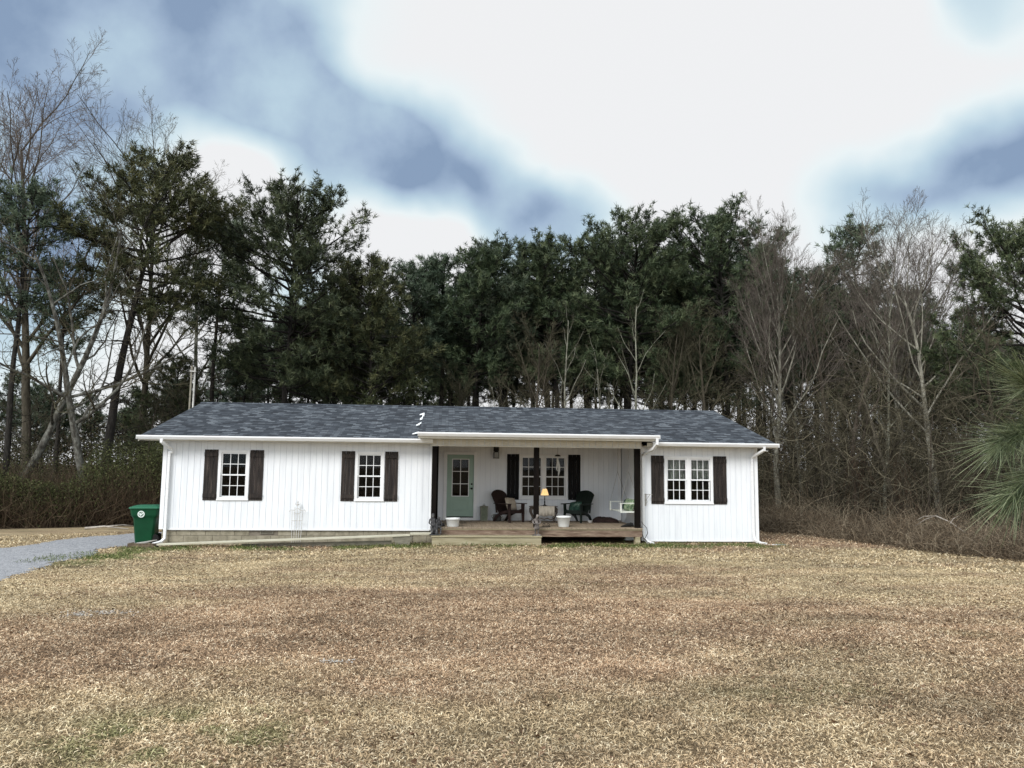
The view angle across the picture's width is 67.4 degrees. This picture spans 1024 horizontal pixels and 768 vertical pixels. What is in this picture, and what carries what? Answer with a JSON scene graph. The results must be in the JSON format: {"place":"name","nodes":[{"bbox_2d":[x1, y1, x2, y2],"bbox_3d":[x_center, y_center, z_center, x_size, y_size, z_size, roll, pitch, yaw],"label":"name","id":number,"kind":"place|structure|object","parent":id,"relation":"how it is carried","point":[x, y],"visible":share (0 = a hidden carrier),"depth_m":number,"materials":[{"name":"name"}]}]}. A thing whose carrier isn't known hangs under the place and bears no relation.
{"place":"outdoors","nodes":[
{"label":"outdoors","id":0,"kind":"place"},
{"bbox_2d":[0,532,161,580],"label":"driveway","id":1,"kind":"structure","parent":0,"point":[119,542],"depth_m":19.97,"materials":[{"name":"grey gravel"}]},
{"bbox_2d":[15,541,784,562],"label":"green grass","id":2,"kind":"structure","parent":0,"point":[187,546],"depth_m":20.77,"materials":[{"name":"plant"}]},
{"bbox_2d":[0,653,1023,767],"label":"dead grass","id":3,"kind":"structure","parent":0,"point":[431,673],"depth_m":4.99,"materials":[{"name":"beige plant"}]},
{"bbox_2d":[0,465,1023,767],"bbox_3d":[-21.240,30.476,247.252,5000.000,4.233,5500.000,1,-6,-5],"label":"ground","id":4,"kind":"structure","parent":0,"point":[552,541],"depth_m":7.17,"materials":[{"name":"brown plant"}]},
{"bbox_2d":[0,368,35,436],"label":"pine tree","id":5,"kind":"object","parent":4,"relation":"on","point":[17,386],"visible":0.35,"depth_m":46.99,"materials":[{"name":"green plant"}]},
{"bbox_2d":[0,389,74,481],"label":"bare tree","id":6,"kind":"object","parent":4,"relation":"on","point":[39,440],"visible":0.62,"depth_m":30.71,"materials":[{"name":"brown plant"}]},
{"bbox_2d":[12,379,66,454],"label":"pine tree","id":7,"kind":"object","parent":4,"relation":"on","point":[40,394],"visible":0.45,"depth_m":44.95,"materials":[{"name":"green plant"}]},
{"bbox_2d":[0,167,87,477],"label":"pine tree","id":8,"kind":"object","parent":4,"relation":"on","point":[38,195],"visible":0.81,"depth_m":30.06,"materials":[{"name":"green plant"}]},
{"bbox_2d":[34,391,78,471],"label":"pine tree","id":9,"kind":"object","parent":4,"relation":"on","point":[66,423],"visible":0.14,"depth_m":47.33,"materials":[{"name":"green plant"}]},
{"bbox_2d":[25,248,98,480],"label":"pine tree","id":10,"kind":"object","parent":4,"relation":"on","point":[67,348],"visible":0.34,"depth_m":34.10,"materials":[{"name":"green plant"}]},
{"bbox_2d":[0,28,152,478],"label":"bare tree","id":11,"kind":"object","parent":4,"relation":"on","point":[19,153],"visible":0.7,"depth_m":34.84,"materials":[{"name":"grey plant"}]},
{"bbox_2d":[0,427,163,528],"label":"thicket","id":12,"kind":"object","parent":4,"relation":"on","point":[125,519],"depth_m":28.40,"materials":[{"name":"brown plant"}]},
{"bbox_2d":[0,215,164,496],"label":"bare tree","id":13,"kind":"object","parent":4,"relation":"on","point":[76,442],"visible":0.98,"depth_m":29.09,"materials":[{"name":"grey plant"}]},
{"bbox_2d":[74,388,107,462],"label":"pine tree","id":14,"kind":"object","parent":4,"relation":"on","point":[80,410],"visible":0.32,"depth_m":47.13,"materials":[{"name":"green plant"}]},
{"bbox_2d":[0,169,240,479],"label":"bare tree","id":15,"kind":"object","parent":4,"relation":"on","point":[56,416],"visible":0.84,"depth_m":30.12,"materials":[{"name":"grey plant"}]},
{"bbox_2d":[69,388,187,487],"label":"bare tree","id":16,"kind":"object","parent":4,"relation":"on","point":[154,412],"visible":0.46,"depth_m":34.53,"materials":[{"name":"brown plant"}]},
{"bbox_2d":[0,380,277,491],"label":"undergrowth","id":17,"kind":"object","parent":4,"relation":"on","point":[70,439],"visible":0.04,"depth_m":39.11,"materials":[{"name":"brown plant"}]},
{"bbox_2d":[117,383,162,443],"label":"pine tree","id":18,"kind":"object","parent":4,"relation":"on","point":[130,406],"visible":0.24,"depth_m":46.59,"materials":[{"name":"green plant"}]},
{"bbox_2d":[32,136,249,489],"bbox_3d":[-15.667,-2.459,32.912,7.918,16.823,8.122,1,-6,-5],"label":"pine tree","id":19,"kind":"object","parent":4,"relation":"on","point":[199,204],"visible":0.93,"depth_m":32.28,"materials":[{"name":"green plant"}]},
{"bbox_2d":[36,67,246,462],"bbox_3d":[-19.745,-5.173,41.224,11.030,23.815,9.445,6,-9,-43],"label":"bare tree","id":20,"kind":"object","parent":4,"relation":"on","point":[145,385],"visible":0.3,"depth_m":39.84,"materials":[{"name":"grey plant"}]},
{"bbox_2d":[129,504,161,542],"bbox_3d":[-10.442,4.024,22.042,0.893,1.104,0.806,2,-6,-9],"label":"wheeled bin","id":21,"kind":"object","parent":4,"relation":"on","point":[146,521],"visible":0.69,"depth_m":21.75,"materials":[{"name":"green plastic"}]},
{"bbox_2d":[116,348,210,473],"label":"pine tree","id":22,"kind":"object","parent":4,"relation":"on","point":[171,370],"visible":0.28,"depth_m":40.21,"materials":[{"name":"green plant"}]},
{"bbox_2d":[137,359,233,462],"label":"bare tree","id":23,"kind":"object","parent":4,"relation":"on","point":[181,397],"visible":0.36,"depth_m":37.70,"materials":[{"name":"brown plant"}]},
{"bbox_2d":[152,174,232,404],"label":"bare tree","id":24,"kind":"object","parent":4,"relation":"on","point":[195,356],"visible":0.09,"depth_m":43.00,"materials":[{"name":"brown plant"}]},
{"bbox_2d":[188,366,196,409],"bbox_3d":[-11.138,2.209,26.467,0.206,5.720,0.100,1,-6,-5],"label":"metal mast","id":25,"kind":"object","parent":4,"relation":"on","point":[192,371],"visible":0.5,"depth_m":26.68,"materials":[{"name":"grey metal"}]},
{"bbox_2d":[174,198,256,404],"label":"pine tree","id":26,"kind":"object","parent":4,"relation":"on","point":[209,322],"visible":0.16,"depth_m":40.05,"materials":[{"name":"green plant"}]},
{"bbox_2d":[199,358,240,401],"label":"pine tree","id":27,"kind":"object","parent":4,"relation":"on","point":[220,384],"visible":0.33,"depth_m":48.46,"materials":[{"name":"green plant"}]},
{"bbox_2d":[214,339,261,402],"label":"pine tree","id":28,"kind":"object","parent":4,"relation":"on","point":[223,400],"visible":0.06,"depth_m":54.72,"materials":[{"name":"green plant"}]},
{"bbox_2d":[227,342,267,402],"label":"pine tree","id":29,"kind":"object","parent":4,"relation":"on","point":[249,389],"visible":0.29,"depth_m":49.59,"materials":[{"name":"green plant"}]},
{"bbox_2d":[165,165,384,404],"bbox_3d":[-10.835,-1.901,36.178,10.529,16.420,9.457,3,-7,-25],"label":"pine tree","id":30,"kind":"object","parent":4,"relation":"on","point":[303,258],"visible":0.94,"depth_m":35.52,"materials":[{"name":"green plant"}]},
{"bbox_2d":[263,299,311,402],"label":"pine tree","id":31,"kind":"object","parent":4,"relation":"on","point":[271,353],"visible":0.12,"depth_m":46.19,"materials":[{"name":"green plant"}]},
{"bbox_2d":[242,540,391,546],"bbox_3d":[-5.447,4.489,21.509,4.104,0.210,0.060,1,-6,-6],"label":"edging board","id":32,"kind":"object","parent":4,"relation":"on","point":[347,543],"visible":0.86,"depth_m":21.50,"materials":[{"name":"brown wood"}]},
{"bbox_2d":[266,268,397,404],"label":"pine tree","id":33,"kind":"object","parent":4,"relation":"on","point":[360,373],"visible":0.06,"depth_m":41.06,"materials":[{"name":"green plant"}]},
{"bbox_2d":[298,249,447,405],"bbox_3d":[-6.843,-0.200,37.660,7.370,13.224,7.208,1,-6,-5],"label":"pine tree","id":34,"kind":"object","parent":4,"relation":"on","point":[381,297],"visible":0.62,"depth_m":37.02,"materials":[{"name":"green plant"}]},
{"bbox_2d":[393,536,412,545],"bbox_3d":[-3.085,4.486,21.711,0.560,0.365,0.320,1,-6,-5],"label":"support block","id":35,"kind":"object","parent":4,"relation":"on","point":[406,540],"depth_m":21.57,"materials":[{"name":"beige concrete"}]},
{"bbox_2d":[156,534,409,545],"bbox_3d":[-6.379,4.320,21.296,7.043,0.315,0.240,1,-6,-6],"label":"plank","id":36,"kind":"object","parent":35,"relation":"on","point":[285,539],"visible":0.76,"depth_m":21.21,"materials":[{"name":"brown wood"}]},
{"bbox_2d":[389,323,440,405],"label":"pine tree","id":37,"kind":"object","parent":4,"relation":"on","point":[425,398],"visible":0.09,"depth_m":56.72,"materials":[{"name":"green plant"}]},
{"bbox_2d":[366,250,464,405],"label":"pine tree","id":38,"kind":"object","parent":4,"relation":"on","point":[413,275],"visible":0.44,"depth_m":41.17,"materials":[{"name":"green plant"}]},
{"bbox_2d":[406,251,487,405],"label":"pine tree","id":39,"kind":"object","parent":4,"relation":"on","point":[443,263],"visible":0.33,"depth_m":42.69,"materials":[{"name":"green plant"}]},
{"bbox_2d":[419,304,485,406],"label":"pine tree","id":40,"kind":"object","parent":4,"relation":"on","point":[434,382],"visible":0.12,"depth_m":49.45,"materials":[{"name":"green plant"}]},
{"bbox_2d":[136,402,779,544],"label":"house","id":41,"kind":"structure","parent":4,"relation":"on","point":[231,471],"depth_m":22.65,"materials":[{"name":"white wood"}]},
{"bbox_2d":[216,450,249,499],"bbox_3d":[-7.925,2.594,21.883,0.880,1.422,0.145,1,-6,-5],"label":"window","id":42,"kind":"structure","parent":41,"relation":"in","point":[233,465],"depth_m":21.88,"materials":[{"name":"white glass"}]},
{"bbox_2d":[354,451,384,500],"bbox_3d":[-4.114,2.668,22.201,0.850,1.422,0.145,1,-6,-5],"label":"window","id":43,"kind":"structure","parent":41,"relation":"in","point":[369,466],"depth_m":22.19,"materials":[{"name":"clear glass"}]},
{"bbox_2d":[429,513,441,535],"bbox_3d":[-2.147,3.945,21.590,0.394,0.608,0.318,2,-6,-13],"label":"statue","id":44,"kind":"object","parent":41,"relation":"on","point":[435,526],"visible":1,"depth_m":21.57,"materials":[{"name":"grey stone"}]},
{"bbox_2d":[446,455,473,517],"bbox_3d":[-1.681,3.314,24.943,0.870,2.019,0.127,1,-6,-5],"label":"door","id":45,"kind":"structure","parent":41,"relation":"in","point":[460,468],"depth_m":24.96,"materials":[{"name":"green paint"}]},
{"bbox_2d":[491,490,526,522],"bbox_3d":[-0.144,3.874,24.424,0.840,0.996,0.982,6,-8,-42],"label":"adirondack chair","id":46,"kind":"object","parent":41,"relation":"on","point":[499,497],"visible":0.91,"depth_m":24.45,"materials":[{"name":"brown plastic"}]},
{"bbox_2d":[519,454,567,499],"bbox_3d":[1.031,3.052,25.224,1.620,1.462,0.145,1,-6,-5],"label":"window","id":47,"kind":"structure","parent":41,"relation":"in","point":[556,486],"depth_m":25.22,"materials":[{"name":"white glass"}]},
{"bbox_2d":[561,490,593,522],"bbox_3d":[2.144,3.913,24.565,0.840,0.996,0.982,-3,-7,33],"label":"adirondack chair","id":48,"kind":"object","parent":41,"relation":"on","point":[585,497],"visible":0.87,"depth_m":24.70,"materials":[{"name":"green plastic"}]},
{"bbox_2d":[609,448,633,512],"bbox_3d":[3.508,2.942,23.757,0.718,1.980,1.340,1,-6,-7],"label":"porch swing","id":49,"kind":"object","parent":41,"relation":"hanging from","point":[620,510],"visible":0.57,"depth_m":23.21,"materials":[{"name":"white paint"}]},
{"bbox_2d":[664,456,713,503],"bbox_3d":[5.276,2.878,22.992,1.500,1.412,0.164,1,-6,-5],"label":"window","id":50,"kind":"structure","parent":41,"relation":"in","point":[687,479],"depth_m":22.98,"materials":[{"name":"white glass"}]},
{"bbox_2d":[444,307,489,406],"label":"pine tree","id":51,"kind":"object","parent":4,"relation":"on","point":[479,391],"visible":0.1,"depth_m":48.45,"materials":[{"name":"green plant"}]},
{"bbox_2d":[426,359,510,406],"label":"bare tree","id":52,"kind":"object","parent":4,"relation":"on","point":[461,396],"visible":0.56,"depth_m":40.51,"materials":[{"name":"brown plant"}]},
{"bbox_2d":[429,239,529,406],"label":"pine tree","id":53,"kind":"object","parent":4,"relation":"on","point":[484,281],"visible":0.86,"depth_m":41.30,"materials":[{"name":"green plant"}]},
{"bbox_2d":[442,230,548,406],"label":"pine tree","id":54,"kind":"object","parent":4,"relation":"on","point":[515,290],"visible":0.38,"depth_m":42.33,"materials":[{"name":"green plant"}]},
{"bbox_2d":[471,292,539,406],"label":"pine tree","id":55,"kind":"object","parent":4,"relation":"on","point":[518,384],"visible":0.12,"depth_m":49.52,"materials":[{"name":"green plant"}]},
{"bbox_2d":[1,516,1023,767],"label":"fallen leaves","id":56,"kind":"object","parent":4,"relation":"on","point":[225,752],"depth_m":8.99,"materials":[{"name":"brown plant"}]},
{"bbox_2d":[487,237,578,406],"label":"pine tree","id":57,"kind":"object","parent":4,"relation":"on","point":[533,324],"visible":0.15,"depth_m":45.37,"materials":[{"name":"green plant"}]},
{"bbox_2d":[479,311,594,408],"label":"bare tree","id":58,"kind":"object","parent":4,"relation":"on","point":[548,357],"visible":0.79,"depth_m":36.83,"materials":[{"name":"brown plant"}]},
{"bbox_2d":[505,359,580,407],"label":"bare tree","id":59,"kind":"object","parent":4,"relation":"on","point":[542,382],"visible":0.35,"depth_m":42.08,"materials":[{"name":"brown plant"}]},
{"bbox_2d":[492,226,597,407],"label":"pine tree","id":60,"kind":"object","parent":4,"relation":"on","point":[539,259],"visible":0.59,"depth_m":43.07,"materials":[{"name":"green plant"}]},
{"bbox_2d":[510,300,591,407],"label":"bare tree","id":61,"kind":"object","parent":4,"relation":"on","point":[565,370],"visible":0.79,"depth_m":37.18,"materials":[{"name":"grey plant"}]},
{"bbox_2d":[550,345,586,407],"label":"pine tree","id":62,"kind":"object","parent":4,"relation":"on","point":[577,391],"visible":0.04,"depth_m":58.09,"materials":[{"name":"green plant"}]},
{"bbox_2d":[540,225,641,408],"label":"pine tree","id":63,"kind":"object","parent":4,"relation":"on","point":[571,336],"visible":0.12,"depth_m":46.48,"materials":[{"name":"green plant"}]},
{"bbox_2d":[572,333,620,408],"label":"bare tree","id":64,"kind":"object","parent":4,"relation":"on","point":[597,377],"visible":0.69,"depth_m":39.92,"materials":[{"name":"brown plant"}]},
{"bbox_2d":[582,275,647,408],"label":"pine tree","id":65,"kind":"object","parent":4,"relation":"on","point":[642,374],"visible":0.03,"depth_m":50.00,"materials":[{"name":"green plant"}]},
{"bbox_2d":[535,200,712,409],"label":"pine tree","id":66,"kind":"object","parent":4,"relation":"on","point":[611,259],"visible":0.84,"depth_m":41.58,"materials":[{"name":"green plant"}]},
{"bbox_2d":[600,290,676,409],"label":"bare tree","id":67,"kind":"object","parent":4,"relation":"on","point":[635,372],"visible":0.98,"depth_m":38.17,"materials":[{"name":"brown plant"}]},
{"bbox_2d":[611,287,677,408],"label":"pine tree","id":68,"kind":"object","parent":4,"relation":"on","point":[623,325],"visible":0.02,"depth_m":49.19,"materials":[{"name":"green plant"}]},
{"bbox_2d":[604,242,714,409],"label":"pine tree","id":69,"kind":"object","parent":4,"relation":"on","point":[643,316],"visible":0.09,"depth_m":45.97,"materials":[{"name":"green plant"}]},
{"bbox_2d":[577,295,752,416],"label":"bare tree","id":70,"kind":"object","parent":4,"relation":"on","point":[671,389],"visible":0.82,"depth_m":38.85,"materials":[{"name":"brown plant"}]},
{"bbox_2d":[657,242,748,409],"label":"pine tree","id":71,"kind":"object","parent":4,"relation":"on","point":[717,295],"visible":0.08,"depth_m":45.26,"materials":[{"name":"green plant"}]},
{"bbox_2d":[620,192,834,421],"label":"pine tree","id":72,"kind":"object","parent":4,"relation":"on","point":[719,225],"visible":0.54,"depth_m":41.61,"materials":[{"name":"green plant"}]},
{"bbox_2d":[641,299,829,433],"bbox_3d":[9.969,1.226,37.692,7.826,11.180,9.411,1,-6,-5],"label":"bare tree","id":73,"kind":"object","parent":4,"relation":"on","point":[701,361],"visible":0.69,"depth_m":38.59,"materials":[{"name":"brown plant"}]},
{"bbox_2d":[712,242,810,494],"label":"pine tree","id":74,"kind":"object","parent":4,"relation":"on","point":[745,257],"visible":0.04,"depth_m":48.66,"materials":[{"name":"green plant"}]},
{"bbox_2d":[733,281,830,505],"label":"pine tree","id":75,"kind":"object","parent":4,"relation":"on","point":[788,381],"visible":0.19,"depth_m":42.15,"materials":[{"name":"green plant"}]},
{"bbox_2d":[717,322,855,451],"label":"bare tree","id":76,"kind":"object","parent":4,"relation":"on","point":[801,406],"visible":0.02,"depth_m":43.18,"materials":[{"name":"brown plant"}]},
{"bbox_2d":[717,191,857,512],"bbox_3d":[12.721,-1.339,35.198,5.986,15.840,6.759,-3,-7,27],"label":"bare tree","id":77,"kind":"object","parent":4,"relation":"on","point":[779,367],"visible":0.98,"depth_m":35.11,"materials":[{"name":"grey plant"}]},
{"bbox_2d":[746,287,833,506],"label":"bare tree","id":78,"kind":"object","parent":4,"relation":"on","point":[794,390],"visible":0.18,"depth_m":37.19,"materials":[{"name":"brown plant"}]},
{"bbox_2d":[768,263,862,473],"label":"pine tree","id":79,"kind":"object","parent":4,"relation":"on","point":[807,278],"visible":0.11,"depth_m":45.59,"materials":[{"name":"green plant"}]},
{"bbox_2d":[633,362,1023,531],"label":"undergrowth","id":80,"kind":"object","parent":4,"relation":"on","point":[792,458],"visible":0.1,"depth_m":37.88,"materials":[{"name":"brown plant"}]},
{"bbox_2d":[725,261,945,517],"bbox_3d":[14.768,0.626,34.478,10.173,12.084,8.460,-1,-6,15],"label":"bare tree","id":81,"kind":"object","parent":4,"relation":"on","point":[811,313],"visible":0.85,"depth_m":34.42,"materials":[{"name":"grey plant"}]},
{"bbox_2d":[757,383,923,512],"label":"bare tree","id":82,"kind":"object","parent":4,"relation":"on","point":[826,451],"visible":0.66,"depth_m":31.50,"materials":[{"name":"brown plant"}]},
{"bbox_2d":[663,323,1023,537],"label":"vine tangle","id":83,"kind":"object","parent":4,"relation":"on","point":[828,479],"visible":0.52,"depth_m":29.34,"materials":[{"name":"brown plant"}]},
{"bbox_2d":[802,276,897,492],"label":"pine tree","id":84,"kind":"object","parent":4,"relation":"on","point":[847,323],"visible":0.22,"depth_m":42.86,"materials":[{"name":"green plant"}]},
{"bbox_2d":[783,336,935,525],"bbox_3d":[13.384,2.043,31.146,5.534,8.210,4.842,1,-6,-5],"label":"bare tree","id":85,"kind":"object","parent":4,"relation":"on","point":[856,503],"visible":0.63,"depth_m":30.61,"materials":[{"name":"brown plant"}]},
{"bbox_2d":[814,211,908,496],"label":"pine tree","id":86,"kind":"object","parent":4,"relation":"on","point":[840,242],"visible":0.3,"depth_m":44.26,"materials":[{"name":"green plant"}]},
{"bbox_2d":[790,307,953,508],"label":"bare tree","id":87,"kind":"object","parent":4,"relation":"on","point":[861,409],"visible":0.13,"depth_m":41.93,"materials":[{"name":"brown plant"}]},
{"bbox_2d":[817,361,938,527],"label":"bare tree","id":88,"kind":"object","parent":4,"relation":"on","point":[898,477],"visible":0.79,"depth_m":29.14,"materials":[{"name":"brown plant"}]},
{"bbox_2d":[850,275,928,517],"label":"bare tree","id":89,"kind":"object","parent":4,"relation":"on","point":[888,380],"visible":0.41,"depth_m":34.46,"materials":[{"name":"brown plant"}]},
{"bbox_2d":[813,194,967,516],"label":"bare tree","id":90,"kind":"object","parent":4,"relation":"on","point":[896,353],"visible":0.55,"depth_m":40.35,"materials":[{"name":"grey plant"}]},
{"bbox_2d":[758,478,1023,561],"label":"brush","id":91,"kind":"object","parent":4,"relation":"on","point":[910,535],"depth_m":23.52,"materials":[{"name":"brown plant"}]},
{"bbox_2d":[869,280,945,496],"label":"pine tree","id":92,"kind":"object","parent":4,"relation":"on","point":[934,301],"visible":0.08,"depth_m":47.39,"materials":[{"name":"green plant"}]},
{"bbox_2d":[797,187,1023,526],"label":"bare tree","id":93,"kind":"object","parent":4,"relation":"on","point":[929,261],"visible":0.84,"depth_m":33.70,"materials":[{"name":"grey plant"}]},
{"bbox_2d":[866,336,969,517],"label":"pine tree","id":94,"kind":"object","parent":4,"relation":"on","point":[927,388],"visible":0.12,"depth_m":41.25,"materials":[{"name":"green plant"}]},
{"bbox_2d":[878,390,990,519],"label":"bare tree","id":95,"kind":"object","parent":4,"relation":"on","point":[930,475],"visible":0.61,"depth_m":29.51,"materials":[{"name":"brown plant"}]},
{"bbox_2d":[900,311,1023,535],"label":"bare tree","id":96,"kind":"object","parent":4,"relation":"on","point":[987,339],"visible":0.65,"depth_m":30.57,"materials":[{"name":"brown plant"}]},
{"bbox_2d":[907,204,1023,471],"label":"pine tree","id":97,"kind":"object","parent":4,"relation":"on","point":[1005,247],"visible":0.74,"depth_m":32.86,"materials":[{"name":"green plant"}]},
{"bbox_2d":[928,308,1015,518],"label":"pine tree","id":98,"kind":"object","parent":4,"relation":"on","point":[956,337],"visible":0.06,"depth_m":41.98,"materials":[{"name":"green plant"}]},
{"bbox_2d":[933,342,1023,546],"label":"young pine","id":99,"kind":"object","parent":4,"relation":"on","point":[1012,434],"visible":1,"depth_m":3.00,"materials":[{"name":"green plant"}]},
{"bbox_2d":[943,393,1023,535],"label":"bare tree","id":100,"kind":"object","parent":4,"relation":"on","point":[996,470],"visible":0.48,"depth_m":28.54,"materials":[{"name":"brown plant"}]},
{"bbox_2d":[945,304,1023,522],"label":"bare tree","id":101,"kind":"object","parent":4,"relation":"on","point":[1020,338],"visible":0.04,"depth_m":41.92,"materials":[{"name":"brown plant"}]},
{"bbox_2d":[0,555,1023,612],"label":"dead grass","id":102,"kind":"structure","parent":0,"point":[66,588],"depth_m":13.82,"materials":[{"name":"beige plant"}]},
{"bbox_2d":[0,530,1023,574],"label":"dead grass","id":103,"kind":"structure","parent":0,"point":[802,556],"depth_m":19.65,"materials":[{"name":"beige plant"}]},
{"bbox_2d":[0,0,1023,472],"label":"sky","id":104,"kind":"structure","parent":0,"point":[455,122],"materials":[{"name":"white"}]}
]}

